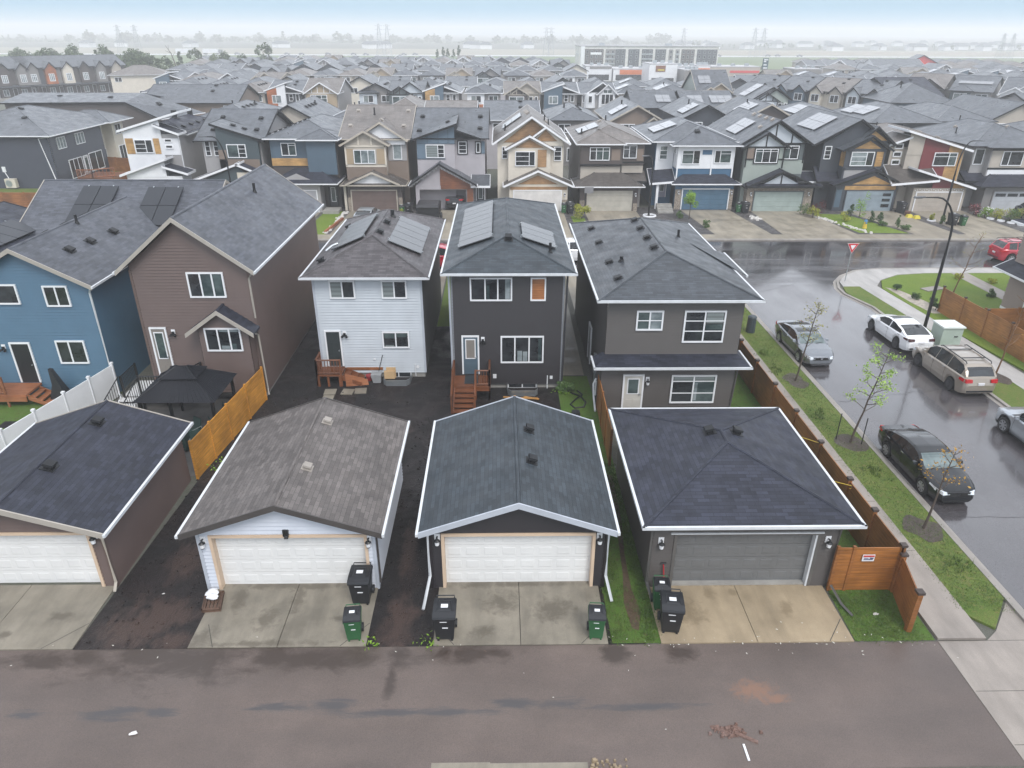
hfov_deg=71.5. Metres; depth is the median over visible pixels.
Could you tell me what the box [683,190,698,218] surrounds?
tree
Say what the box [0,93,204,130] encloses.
house
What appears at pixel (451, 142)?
house
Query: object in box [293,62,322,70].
house
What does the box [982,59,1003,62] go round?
house
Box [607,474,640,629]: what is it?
worn trail
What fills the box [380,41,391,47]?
house
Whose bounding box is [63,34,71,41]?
tree
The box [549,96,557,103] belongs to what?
window
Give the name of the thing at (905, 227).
shrub
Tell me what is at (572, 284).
front drives
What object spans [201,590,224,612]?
pallet
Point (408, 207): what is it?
wheelie bin
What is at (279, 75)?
house
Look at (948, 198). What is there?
street lamp
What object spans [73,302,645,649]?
soil yard
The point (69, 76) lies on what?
window
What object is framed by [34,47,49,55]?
tree
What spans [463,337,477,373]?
door
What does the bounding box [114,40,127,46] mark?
house
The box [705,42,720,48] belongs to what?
house
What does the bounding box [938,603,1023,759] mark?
concrete apron
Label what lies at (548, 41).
tree
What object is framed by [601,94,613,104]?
window
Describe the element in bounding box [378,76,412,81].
house
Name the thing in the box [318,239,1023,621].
kerb
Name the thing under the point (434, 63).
house
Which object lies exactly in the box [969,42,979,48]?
house
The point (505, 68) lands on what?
house
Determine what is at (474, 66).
house
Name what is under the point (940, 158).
window
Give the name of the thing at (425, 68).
house
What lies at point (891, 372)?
young tree
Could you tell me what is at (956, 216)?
wheelie bin
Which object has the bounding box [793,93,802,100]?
window
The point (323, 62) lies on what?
house
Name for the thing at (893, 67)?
house
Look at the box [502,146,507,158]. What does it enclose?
window
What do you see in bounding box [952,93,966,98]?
window
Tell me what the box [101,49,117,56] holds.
tree
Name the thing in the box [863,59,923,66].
house
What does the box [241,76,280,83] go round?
house
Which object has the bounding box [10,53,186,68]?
undergrowth
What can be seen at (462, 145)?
window
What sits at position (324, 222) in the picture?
front grass
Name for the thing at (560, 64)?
house
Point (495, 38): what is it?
tree
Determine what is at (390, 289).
window
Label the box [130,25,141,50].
pylon
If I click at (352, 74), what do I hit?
house
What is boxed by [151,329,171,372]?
door
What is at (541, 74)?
house
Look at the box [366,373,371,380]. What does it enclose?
bucket
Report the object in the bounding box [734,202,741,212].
wheelie bin
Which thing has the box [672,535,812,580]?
garage door
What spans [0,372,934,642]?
grass yard
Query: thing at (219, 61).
house
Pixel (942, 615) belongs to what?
sidewalk
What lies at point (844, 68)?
house
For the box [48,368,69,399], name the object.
covered umbrella
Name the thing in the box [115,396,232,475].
patio
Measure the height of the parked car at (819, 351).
1.421 m
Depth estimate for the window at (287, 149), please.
71.96 m
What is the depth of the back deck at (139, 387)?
34.34 m
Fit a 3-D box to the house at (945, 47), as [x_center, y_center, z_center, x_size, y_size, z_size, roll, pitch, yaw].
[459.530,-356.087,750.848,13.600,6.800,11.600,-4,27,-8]
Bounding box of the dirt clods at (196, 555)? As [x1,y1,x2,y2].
[86,392,495,648]
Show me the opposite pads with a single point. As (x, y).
(515, 765)
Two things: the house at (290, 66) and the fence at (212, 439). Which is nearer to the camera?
the fence at (212, 439)
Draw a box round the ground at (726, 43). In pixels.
[0,33,1023,767]
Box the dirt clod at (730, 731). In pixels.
[708,722,762,743]
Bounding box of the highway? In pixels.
[0,53,1023,57]
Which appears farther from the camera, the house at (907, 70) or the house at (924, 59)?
the house at (924, 59)
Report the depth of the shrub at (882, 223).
68.58 m
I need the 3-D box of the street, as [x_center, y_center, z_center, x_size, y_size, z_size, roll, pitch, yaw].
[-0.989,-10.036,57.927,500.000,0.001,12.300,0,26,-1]
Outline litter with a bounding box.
[10,621,957,697]
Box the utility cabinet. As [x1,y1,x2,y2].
[931,320,966,345]
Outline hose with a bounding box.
[568,390,585,408]
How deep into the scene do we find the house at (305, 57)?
284.95 m
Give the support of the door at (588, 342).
in the house at (675, 297)
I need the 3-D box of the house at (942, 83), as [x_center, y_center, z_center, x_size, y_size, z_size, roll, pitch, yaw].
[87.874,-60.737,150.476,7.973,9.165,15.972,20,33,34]
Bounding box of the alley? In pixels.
[0,641,1023,767]
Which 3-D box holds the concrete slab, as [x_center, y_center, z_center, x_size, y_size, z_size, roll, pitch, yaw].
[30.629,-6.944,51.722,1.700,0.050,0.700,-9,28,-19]
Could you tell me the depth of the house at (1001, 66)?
240.00 m
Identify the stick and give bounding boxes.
[742,744,749,760]
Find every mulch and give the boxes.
[782,373,808,388]
[834,434,868,450]
[902,515,942,541]
[997,373,1011,384]
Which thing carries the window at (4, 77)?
in the townhouse row at (14, 79)
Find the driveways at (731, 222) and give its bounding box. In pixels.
[315,210,1023,233]
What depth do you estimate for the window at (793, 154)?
73.41 m
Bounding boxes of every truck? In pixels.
[175,49,195,53]
[202,49,222,53]
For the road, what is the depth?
35.01 m
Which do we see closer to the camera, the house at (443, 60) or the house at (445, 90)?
the house at (445, 90)
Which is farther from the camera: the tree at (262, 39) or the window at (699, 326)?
the tree at (262, 39)
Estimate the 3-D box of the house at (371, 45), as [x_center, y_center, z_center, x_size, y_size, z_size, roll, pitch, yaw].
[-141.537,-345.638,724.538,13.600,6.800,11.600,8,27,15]
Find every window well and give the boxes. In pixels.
[383,372,412,385]
[507,384,537,395]
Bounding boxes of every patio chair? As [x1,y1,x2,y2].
[188,416,201,431]
[189,429,200,439]
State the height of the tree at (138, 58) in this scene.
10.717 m
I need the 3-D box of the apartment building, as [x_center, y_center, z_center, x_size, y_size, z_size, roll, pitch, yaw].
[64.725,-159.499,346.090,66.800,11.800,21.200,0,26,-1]
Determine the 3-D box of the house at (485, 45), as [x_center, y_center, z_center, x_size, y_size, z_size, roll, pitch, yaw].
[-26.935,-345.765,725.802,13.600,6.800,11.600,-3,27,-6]
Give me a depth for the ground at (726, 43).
889.93 m
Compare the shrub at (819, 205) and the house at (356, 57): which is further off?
the house at (356, 57)
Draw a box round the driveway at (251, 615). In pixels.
[187,583,377,648]
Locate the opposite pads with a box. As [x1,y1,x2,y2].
[431,762,587,767]
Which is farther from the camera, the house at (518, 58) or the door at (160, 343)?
the house at (518, 58)
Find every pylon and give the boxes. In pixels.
[114,25,124,54]
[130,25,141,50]
[376,24,383,54]
[383,25,391,54]
[543,28,549,54]
[548,30,553,54]
[680,28,687,44]
[748,28,759,56]
[757,28,766,56]
[994,33,1006,60]
[1003,33,1015,60]
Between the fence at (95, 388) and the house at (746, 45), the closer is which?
the fence at (95, 388)
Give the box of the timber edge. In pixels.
[324,217,343,231]
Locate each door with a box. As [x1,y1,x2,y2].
[0,535,100,582]
[10,344,38,381]
[84,156,90,173]
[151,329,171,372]
[215,537,366,583]
[305,191,316,198]
[326,332,342,365]
[329,185,337,205]
[352,191,396,210]
[445,536,591,581]
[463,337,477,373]
[477,188,483,200]
[514,191,560,210]
[586,191,632,210]
[587,325,590,359]
[623,376,642,407]
[658,184,665,196]
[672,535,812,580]
[681,189,728,208]
[753,192,802,210]
[843,191,893,210]
[913,193,961,210]
[990,192,1023,210]
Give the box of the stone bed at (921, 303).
[886,287,939,312]
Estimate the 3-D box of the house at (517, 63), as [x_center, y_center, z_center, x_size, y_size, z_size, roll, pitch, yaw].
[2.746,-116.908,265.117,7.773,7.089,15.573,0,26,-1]
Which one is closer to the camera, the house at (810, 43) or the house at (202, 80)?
the house at (202, 80)
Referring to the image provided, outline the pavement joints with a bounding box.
[41,460,1023,744]
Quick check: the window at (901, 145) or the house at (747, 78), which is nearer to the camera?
the window at (901, 145)
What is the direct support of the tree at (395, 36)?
on the ground at (726, 43)
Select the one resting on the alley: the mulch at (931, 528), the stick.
the stick
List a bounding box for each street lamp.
[199,136,230,182]
[642,155,652,215]
[913,196,953,327]
[938,140,984,222]
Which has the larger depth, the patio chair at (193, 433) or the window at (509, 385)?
the window at (509, 385)
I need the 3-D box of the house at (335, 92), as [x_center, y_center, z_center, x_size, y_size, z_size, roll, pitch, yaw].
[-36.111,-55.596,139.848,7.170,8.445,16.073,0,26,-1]
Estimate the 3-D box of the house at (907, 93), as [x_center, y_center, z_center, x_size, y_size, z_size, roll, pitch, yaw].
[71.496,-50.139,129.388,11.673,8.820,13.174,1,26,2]
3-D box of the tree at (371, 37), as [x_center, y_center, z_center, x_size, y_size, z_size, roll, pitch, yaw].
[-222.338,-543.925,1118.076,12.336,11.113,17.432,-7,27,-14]
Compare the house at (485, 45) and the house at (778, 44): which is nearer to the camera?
the house at (485, 45)
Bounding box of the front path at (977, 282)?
[952,273,1004,298]
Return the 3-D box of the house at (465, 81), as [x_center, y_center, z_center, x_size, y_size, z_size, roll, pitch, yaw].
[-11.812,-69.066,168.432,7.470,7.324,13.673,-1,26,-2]
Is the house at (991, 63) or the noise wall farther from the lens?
the noise wall
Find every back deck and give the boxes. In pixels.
[0,377,51,406]
[76,167,124,178]
[103,362,201,410]
[314,352,368,386]
[450,360,490,413]
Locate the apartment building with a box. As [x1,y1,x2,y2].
[575,43,719,66]
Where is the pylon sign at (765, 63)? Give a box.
[761,58,768,70]
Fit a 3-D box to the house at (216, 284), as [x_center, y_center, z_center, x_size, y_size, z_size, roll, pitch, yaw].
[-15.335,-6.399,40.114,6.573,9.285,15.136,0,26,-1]
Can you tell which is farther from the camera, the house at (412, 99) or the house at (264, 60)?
the house at (264, 60)
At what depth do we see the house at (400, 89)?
134.06 m
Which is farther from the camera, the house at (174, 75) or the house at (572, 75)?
the house at (572, 75)
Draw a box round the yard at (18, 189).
[0,171,121,191]
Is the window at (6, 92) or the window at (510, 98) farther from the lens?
the window at (6, 92)
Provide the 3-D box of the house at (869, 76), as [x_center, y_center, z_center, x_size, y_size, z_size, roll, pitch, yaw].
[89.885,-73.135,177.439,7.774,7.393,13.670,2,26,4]
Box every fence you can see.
[0,175,126,206]
[0,362,119,450]
[107,157,130,171]
[188,366,267,479]
[596,375,612,465]
[738,338,908,576]
[826,545,903,590]
[889,551,925,631]
[937,285,1023,362]
[985,307,1023,329]
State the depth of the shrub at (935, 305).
47.47 m
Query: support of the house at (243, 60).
on the ground at (726, 43)
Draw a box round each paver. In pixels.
[323,389,336,394]
[323,395,334,398]
[340,389,354,394]
[354,388,366,393]
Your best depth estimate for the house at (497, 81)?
162.23 m
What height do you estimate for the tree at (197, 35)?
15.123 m
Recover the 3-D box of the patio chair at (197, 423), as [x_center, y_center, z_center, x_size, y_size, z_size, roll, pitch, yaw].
[-14.497,2.088,32.306,0.600,1.001,0.691,17,31,29]
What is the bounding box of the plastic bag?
[205,588,218,599]
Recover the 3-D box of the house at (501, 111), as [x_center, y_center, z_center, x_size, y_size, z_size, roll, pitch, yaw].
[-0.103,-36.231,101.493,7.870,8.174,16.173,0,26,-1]
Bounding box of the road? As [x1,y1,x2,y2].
[746,285,1023,608]
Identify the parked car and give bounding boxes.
[353,207,380,216]
[439,243,446,266]
[445,195,464,207]
[567,238,577,260]
[775,320,833,364]
[867,314,934,349]
[878,424,974,502]
[912,344,997,392]
[987,237,1021,260]
[995,407,1023,443]
[1014,203,1023,218]
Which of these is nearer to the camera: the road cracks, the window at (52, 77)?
the road cracks
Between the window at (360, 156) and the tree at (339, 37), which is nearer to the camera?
the window at (360, 156)
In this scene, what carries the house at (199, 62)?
on the ground at (726, 43)
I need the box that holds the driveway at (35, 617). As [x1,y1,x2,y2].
[0,584,113,650]
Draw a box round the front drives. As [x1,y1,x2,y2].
[440,276,607,308]
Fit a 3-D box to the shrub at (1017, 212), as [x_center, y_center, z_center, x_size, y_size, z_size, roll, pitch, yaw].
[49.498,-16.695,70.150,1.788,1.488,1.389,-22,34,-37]
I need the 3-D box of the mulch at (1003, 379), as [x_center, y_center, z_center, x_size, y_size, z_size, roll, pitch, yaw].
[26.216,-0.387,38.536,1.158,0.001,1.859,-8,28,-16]
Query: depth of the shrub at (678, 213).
71.05 m
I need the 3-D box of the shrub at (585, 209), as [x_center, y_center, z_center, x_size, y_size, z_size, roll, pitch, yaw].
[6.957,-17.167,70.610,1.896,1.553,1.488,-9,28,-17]
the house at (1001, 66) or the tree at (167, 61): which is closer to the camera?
the tree at (167, 61)
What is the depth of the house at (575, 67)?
225.00 m
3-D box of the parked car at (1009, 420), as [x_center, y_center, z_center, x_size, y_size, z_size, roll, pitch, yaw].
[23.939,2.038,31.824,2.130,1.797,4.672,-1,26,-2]
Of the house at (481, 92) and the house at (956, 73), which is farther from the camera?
the house at (956, 73)
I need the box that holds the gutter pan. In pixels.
[746,270,1023,611]
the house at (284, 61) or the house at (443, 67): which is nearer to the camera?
the house at (443, 67)
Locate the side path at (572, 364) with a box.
[562,295,583,374]
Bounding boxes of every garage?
[0,400,193,591]
[174,397,409,589]
[415,396,620,609]
[608,407,867,615]
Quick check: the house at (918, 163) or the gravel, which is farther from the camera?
the house at (918, 163)
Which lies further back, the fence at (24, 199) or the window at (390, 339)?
the fence at (24, 199)
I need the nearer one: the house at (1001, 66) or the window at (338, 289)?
the window at (338, 289)
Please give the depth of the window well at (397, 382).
37.44 m
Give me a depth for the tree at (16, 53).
265.58 m
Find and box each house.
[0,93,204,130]
[0,105,133,188]
[0,179,229,395]
[0,201,35,252]
[78,40,95,46]
[107,65,170,92]
[112,164,323,395]
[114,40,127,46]
[116,108,207,178]
[141,80,196,92]
[147,84,262,119]
[153,71,198,83]
[166,63,198,71]
[173,67,203,72]
[181,72,223,80]
[182,40,198,46]
[184,76,218,83]
[188,59,210,65]
[192,108,292,181]
[195,63,219,70]
[197,55,217,59]
[199,67,232,74]
[200,99,282,116]
[206,59,229,64]
[208,80,234,83]
[214,75,248,83]
[218,63,248,70]
[218,70,256,79]
[229,58,254,65]
[232,67,258,72]
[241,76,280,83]
[247,62,276,69]
[248,59,274,65]
[249,81,270,103]
[250,72,291,79]
[259,67,291,71]
[262,113,347,213]
[263,80,307,106]
[272,40,281,47]
[273,59,294,65]
[274,57,295,61]
[277,63,297,70]
[278,41,289,47]
[278,55,299,58]
[279,95,342,122]
[281,73,308,79]
[288,68,317,77]
[292,59,318,65]
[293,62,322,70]
[294,56,314,60]
[298,209,445,376]
[303,78,352,109]
[313,68,343,77]
[316,62,345,70]
[317,58,338,65]
[324,55,343,59]
[333,102,372,117]
[336,57,355,61]
[337,68,366,81]
[338,104,417,210]
[339,59,356,66]
[341,64,368,71]
[349,73,378,103]
[350,55,362,59]
[356,59,379,66]
[356,79,391,103]
[361,41,369,47]
[365,62,389,70]
[366,41,380,48]
[366,67,397,76]
[376,56,395,58]
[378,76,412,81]
[379,59,400,65]
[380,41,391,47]
[386,80,429,103]
[390,63,416,70]
[392,68,421,79]
[393,95,424,106]
[396,57,416,62]
[401,60,422,67]
[408,107,490,207]
[415,64,438,78]
[416,56,434,62]
[418,68,445,79]
[421,60,442,66]
[421,76,443,86]
[422,80,464,100]
[424,100,478,106]
[435,57,451,63]
[439,63,464,70]
[440,197,577,387]
[445,59,463,63]
[445,68,472,77]
[446,76,477,99]
[457,55,474,59]
[457,56,470,65]
[463,41,472,47]
[464,60,483,67]
[464,81,503,106]
[466,64,483,75]
[470,41,479,48]
[471,57,489,67]
[474,68,501,82]
[479,42,491,48]
[483,77,507,99]
[483,100,540,168]
[485,60,506,67]
[492,104,574,210]
[493,64,513,78]
[495,56,510,66]
[503,68,530,80]
[503,81,541,99]
[509,60,529,67]
[510,56,528,62]
[514,64,536,72]
[516,76,541,102]
[520,41,533,48]
[525,56,536,61]
[528,59,547,67]
[529,68,554,80]
[530,57,548,63]
[536,64,563,75]
[540,81,579,115]
[542,74,569,81]
[542,102,599,165]
[549,59,570,71]
[559,69,588,81]
[561,63,588,78]
[565,115,650,210]
[569,217,765,413]
[576,80,617,115]
[579,77,605,81]
[594,96,662,130]
[613,77,649,87]
[614,82,645,98]
[623,89,676,118]
[631,116,743,212]
[643,77,681,86]
[644,82,685,90]
[658,96,725,125]
[673,41,687,44]
[675,90,732,107]
[681,69,732,93]
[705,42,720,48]
[707,107,822,210]
[715,95,789,119]
[729,76,746,89]
[732,74,757,81]
[732,82,792,105]
[739,42,754,48]
[749,74,791,86]
[755,40,764,45]
[757,69,792,75]
[771,41,784,47]
[777,75,825,103]
[777,101,841,114]
[782,106,906,210]
[791,58,811,66]
[792,70,823,76]
[796,41,807,46]
[796,60,826,73]
[806,41,813,46]
[807,77,861,109]
[818,70,850,76]
[821,59,845,65]
[821,63,857,73]
[823,43,835,49]
[827,44,844,50]
[831,75,865,78]
[833,101,942,127]
[840,60,861,65]
[844,79,903,106]
[847,71,875,75]
[851,41,864,46]
[851,63,880,71]
[860,82,949,105]
[861,74,885,78]
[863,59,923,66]
[866,40,877,44]
[870,43,886,49]
[870,67,897,73]
[870,77,945,96]
[873,122,976,210]
[876,64,899,69]
[876,71,908,76]
[891,41,903,45]
[896,67,928,74]
[900,64,928,68]
[900,101,998,121]
[904,43,916,50]
[908,54,936,63]
[911,73,955,97]
[912,115,1023,210]
[913,44,928,50]
[922,63,951,69]
[928,68,948,73]
[932,58,946,61]
[934,41,946,45]
[937,61,958,65]
[938,43,955,50]
[943,94,1023,123]
[944,71,967,75]
[945,68,977,74]
[947,58,964,62]
[947,75,1003,99]
[950,64,977,68]
[955,43,969,49]
[957,61,977,65]
[964,59,983,62]
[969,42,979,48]
[969,72,1006,81]
[972,64,997,68]
[974,44,993,50]
[976,68,1007,74]
[978,61,1003,65]
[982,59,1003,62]
[989,42,998,47]
[992,64,1023,70]
[992,219,1023,307]
[997,43,1013,49]
[997,77,1023,97]
[999,92,1023,101]
[1000,72,1023,76]
[1000,120,1023,130]
[1001,61,1023,68]
[1005,69,1023,72]
[1014,43,1023,49]
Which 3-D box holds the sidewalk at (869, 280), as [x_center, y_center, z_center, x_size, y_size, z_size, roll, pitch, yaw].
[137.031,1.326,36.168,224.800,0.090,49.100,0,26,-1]
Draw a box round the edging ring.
[642,213,655,216]
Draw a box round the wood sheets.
[384,367,395,378]
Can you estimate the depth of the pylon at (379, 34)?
525.86 m
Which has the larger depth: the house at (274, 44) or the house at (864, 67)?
the house at (274, 44)
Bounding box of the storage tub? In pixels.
[371,371,381,382]
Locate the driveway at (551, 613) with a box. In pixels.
[433,581,607,645]
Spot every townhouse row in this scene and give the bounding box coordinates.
[0,56,39,100]
[13,54,126,92]
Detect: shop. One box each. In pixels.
[582,63,611,80]
[611,65,641,80]
[641,60,677,81]
[676,66,697,81]
[678,63,693,67]
[694,62,710,68]
[710,63,760,76]
[783,66,821,73]
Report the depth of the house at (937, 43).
983.16 m
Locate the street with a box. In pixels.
[318,241,1004,284]
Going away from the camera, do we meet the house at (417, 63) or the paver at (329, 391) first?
the paver at (329, 391)
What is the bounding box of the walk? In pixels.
[317,234,1023,238]
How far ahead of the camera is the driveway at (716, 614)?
22.75 m
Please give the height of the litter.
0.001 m
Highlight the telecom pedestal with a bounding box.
[746,315,756,332]
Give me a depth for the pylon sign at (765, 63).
274.81 m
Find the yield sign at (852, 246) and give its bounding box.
[845,243,858,279]
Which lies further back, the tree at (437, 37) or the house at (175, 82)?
the tree at (437, 37)
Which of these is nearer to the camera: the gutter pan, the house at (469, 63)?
the gutter pan
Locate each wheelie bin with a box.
[342,603,363,641]
[347,562,374,604]
[404,202,413,212]
[432,595,456,640]
[561,203,566,212]
[566,201,574,213]
[587,602,605,639]
[650,575,670,609]
[657,588,685,633]
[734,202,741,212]
[740,201,750,213]
[895,201,907,212]
[945,212,960,225]
[957,215,968,225]
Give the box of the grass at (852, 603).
[596,311,1014,646]
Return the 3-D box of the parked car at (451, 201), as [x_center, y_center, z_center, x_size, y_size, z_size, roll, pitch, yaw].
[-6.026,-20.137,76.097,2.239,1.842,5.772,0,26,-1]
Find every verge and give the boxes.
[0,47,1023,56]
[740,307,1003,629]
[843,287,1023,406]
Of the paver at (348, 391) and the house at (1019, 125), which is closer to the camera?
the paver at (348, 391)
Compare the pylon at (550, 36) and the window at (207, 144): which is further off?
the pylon at (550, 36)
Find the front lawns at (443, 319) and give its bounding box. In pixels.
[437,276,451,325]
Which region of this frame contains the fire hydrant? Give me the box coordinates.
[862,220,867,228]
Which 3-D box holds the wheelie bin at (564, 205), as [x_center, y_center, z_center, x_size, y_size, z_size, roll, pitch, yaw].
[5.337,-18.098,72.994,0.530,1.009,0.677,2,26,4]
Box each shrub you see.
[555,380,574,391]
[573,203,591,218]
[676,210,683,218]
[702,219,710,227]
[797,203,810,214]
[806,205,819,217]
[809,200,827,216]
[840,211,850,220]
[847,204,853,216]
[853,191,870,216]
[868,210,875,222]
[876,212,883,221]
[878,220,887,225]
[892,283,901,289]
[895,215,900,227]
[900,224,910,229]
[911,292,921,299]
[933,302,939,309]
[939,215,945,223]
[954,273,963,279]
[968,204,980,215]
[977,207,992,216]
[986,288,996,296]
[988,278,997,283]
[989,207,1005,218]
[1003,209,1020,220]
[1007,208,1023,218]
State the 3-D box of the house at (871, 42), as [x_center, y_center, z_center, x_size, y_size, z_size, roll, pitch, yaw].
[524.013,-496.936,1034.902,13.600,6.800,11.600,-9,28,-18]
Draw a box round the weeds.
[207,382,569,650]
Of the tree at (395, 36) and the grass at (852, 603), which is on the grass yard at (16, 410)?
the grass at (852, 603)
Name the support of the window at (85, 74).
in the townhouse row at (68, 74)
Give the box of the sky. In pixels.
[0,0,1023,36]
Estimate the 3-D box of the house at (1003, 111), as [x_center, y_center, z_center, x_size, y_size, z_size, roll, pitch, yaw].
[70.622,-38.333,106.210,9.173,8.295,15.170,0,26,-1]
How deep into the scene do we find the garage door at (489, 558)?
23.71 m
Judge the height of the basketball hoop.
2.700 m
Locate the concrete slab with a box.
[920,286,942,291]
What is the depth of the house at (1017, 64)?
269.12 m
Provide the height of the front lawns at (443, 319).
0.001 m
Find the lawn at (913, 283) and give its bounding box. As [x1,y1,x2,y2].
[881,273,1023,370]
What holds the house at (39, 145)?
on the ground at (726, 43)
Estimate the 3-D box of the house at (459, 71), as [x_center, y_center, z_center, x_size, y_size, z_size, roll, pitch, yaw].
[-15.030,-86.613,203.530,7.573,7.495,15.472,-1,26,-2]
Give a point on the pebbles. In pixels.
(757, 218)
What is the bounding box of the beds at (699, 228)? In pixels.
[315,207,1023,233]
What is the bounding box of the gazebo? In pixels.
[132,365,236,416]
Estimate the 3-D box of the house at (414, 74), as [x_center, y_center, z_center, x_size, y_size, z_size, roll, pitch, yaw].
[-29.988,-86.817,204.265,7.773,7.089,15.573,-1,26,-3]
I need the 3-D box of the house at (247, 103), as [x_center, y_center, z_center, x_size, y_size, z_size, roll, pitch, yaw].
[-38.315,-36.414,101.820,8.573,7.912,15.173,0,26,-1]
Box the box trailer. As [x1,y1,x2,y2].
[415,200,441,217]
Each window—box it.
[0,284,20,304]
[1,75,8,82]
[3,90,9,96]
[20,75,27,82]
[31,74,37,81]
[41,286,71,306]
[49,73,55,80]
[50,87,56,92]
[54,340,89,363]
[55,136,66,149]
[66,73,72,80]
[67,87,73,92]
[68,156,85,178]
[74,131,85,144]
[82,72,89,79]
[84,86,89,91]
[88,150,105,170]
[99,72,105,78]
[100,85,105,90]
[113,123,121,134]
[114,77,121,81]
[118,144,127,157]
[133,139,154,152]
[163,138,172,142]
[165,145,173,148]
[185,272,226,297]
[203,328,243,350]
[204,142,211,155]
[212,142,218,155]
[226,144,246,157]
[272,95,281,102]
[280,143,296,155]
[310,95,327,101]
[328,280,355,298]
[351,88,357,92]
[353,150,375,163]
[363,95,373,102]
[380,280,406,298]
[381,95,388,101]
[382,331,409,347]
[392,96,405,102]
[392,145,401,159]
[396,372,411,376]
[425,144,444,157]
[430,96,438,99]
[457,140,467,154]
[469,277,511,300]
[471,96,480,102]
[475,141,480,153]
[478,78,487,82]
[489,96,497,99]
[501,336,543,362]
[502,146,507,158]
[508,384,536,387]
[509,97,523,99]
[515,151,534,165]
[530,277,545,300]
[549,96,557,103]
[554,147,561,160]
[558,124,570,132]
[566,148,568,160]
[588,75,608,79]
[588,96,592,102]
[589,147,609,160]
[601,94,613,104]
[603,89,611,93]
[616,75,641,79]
[621,124,634,130]
[623,145,636,157]
[635,310,663,330]
[659,145,667,159]
[669,375,716,402]
[681,150,700,163]
[681,310,726,342]
[714,150,731,162]
[753,148,779,163]
[783,144,800,159]
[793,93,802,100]
[810,94,818,101]
[823,146,831,158]
[829,95,838,102]
[847,96,856,103]
[849,152,874,165]
[890,159,899,164]
[892,151,901,156]
[894,143,903,148]
[932,152,957,165]
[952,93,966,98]
[972,149,985,164]
[1000,151,1023,165]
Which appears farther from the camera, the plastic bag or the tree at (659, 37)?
the tree at (659, 37)
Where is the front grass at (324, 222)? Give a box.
[316,211,905,233]
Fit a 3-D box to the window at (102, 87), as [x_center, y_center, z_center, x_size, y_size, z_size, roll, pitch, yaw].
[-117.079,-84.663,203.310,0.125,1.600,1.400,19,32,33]
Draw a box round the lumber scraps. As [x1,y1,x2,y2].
[503,395,538,399]
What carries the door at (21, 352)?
in the house at (69, 314)
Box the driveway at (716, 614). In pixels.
[646,585,853,643]
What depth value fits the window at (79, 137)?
86.95 m
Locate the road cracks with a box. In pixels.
[762,283,1014,517]
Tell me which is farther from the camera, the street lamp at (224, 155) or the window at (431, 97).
the window at (431, 97)
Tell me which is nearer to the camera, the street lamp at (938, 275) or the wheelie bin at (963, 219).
the street lamp at (938, 275)
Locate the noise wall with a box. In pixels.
[718,51,1023,55]
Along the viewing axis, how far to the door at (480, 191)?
74.71 m
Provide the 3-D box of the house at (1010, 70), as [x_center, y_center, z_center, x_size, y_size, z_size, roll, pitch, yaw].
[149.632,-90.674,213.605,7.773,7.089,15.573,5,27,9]
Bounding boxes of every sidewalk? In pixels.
[740,334,985,639]
[839,268,1023,388]
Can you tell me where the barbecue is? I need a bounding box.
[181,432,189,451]
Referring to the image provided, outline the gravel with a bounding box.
[590,757,627,767]
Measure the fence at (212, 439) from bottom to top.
1.860 m
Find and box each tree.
[12,48,29,55]
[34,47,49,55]
[40,48,56,55]
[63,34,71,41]
[63,49,76,54]
[64,43,78,51]
[82,29,96,41]
[97,44,110,53]
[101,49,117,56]
[120,51,131,62]
[121,30,132,41]
[124,48,145,67]
[126,51,147,66]
[126,56,140,65]
[142,34,152,41]
[143,53,160,67]
[154,56,172,70]
[162,35,172,41]
[176,51,183,64]
[186,47,201,60]
[194,31,203,40]
[209,53,222,60]
[210,34,223,42]
[220,50,230,60]
[252,32,264,38]
[254,42,273,60]
[258,35,265,42]
[292,35,299,41]
[310,33,321,39]
[332,31,344,41]
[367,34,373,40]
[389,34,400,42]
[431,34,440,42]
[445,34,452,40]
[465,35,474,40]
[492,35,500,41]
[520,34,529,40]
[530,36,539,42]
[546,34,554,44]
[574,34,583,43]
[591,35,599,43]
[600,36,607,41]
[612,36,620,44]
[645,34,653,41]
[651,33,663,41]
[661,33,671,42]
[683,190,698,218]
[794,298,828,380]
[835,341,905,443]
[918,445,973,528]
[949,233,990,291]
[996,296,1023,374]
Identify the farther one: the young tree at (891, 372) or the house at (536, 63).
the house at (536, 63)
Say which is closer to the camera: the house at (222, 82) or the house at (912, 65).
the house at (222, 82)
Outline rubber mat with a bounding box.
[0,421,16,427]
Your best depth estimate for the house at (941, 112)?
99.10 m
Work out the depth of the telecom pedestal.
43.79 m
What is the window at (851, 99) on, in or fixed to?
in the house at (862, 87)
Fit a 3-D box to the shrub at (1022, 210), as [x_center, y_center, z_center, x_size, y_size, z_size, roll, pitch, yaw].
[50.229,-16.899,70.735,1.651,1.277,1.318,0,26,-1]
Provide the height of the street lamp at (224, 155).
8.960 m
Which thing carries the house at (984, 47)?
on the ground at (726, 43)
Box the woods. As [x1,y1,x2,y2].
[0,35,724,44]
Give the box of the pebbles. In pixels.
[322,211,872,233]
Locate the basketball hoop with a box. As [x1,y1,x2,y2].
[584,187,593,212]
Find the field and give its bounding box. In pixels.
[0,54,1023,70]
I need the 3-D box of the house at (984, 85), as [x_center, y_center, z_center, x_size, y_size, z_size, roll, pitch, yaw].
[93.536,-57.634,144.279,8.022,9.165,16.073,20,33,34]

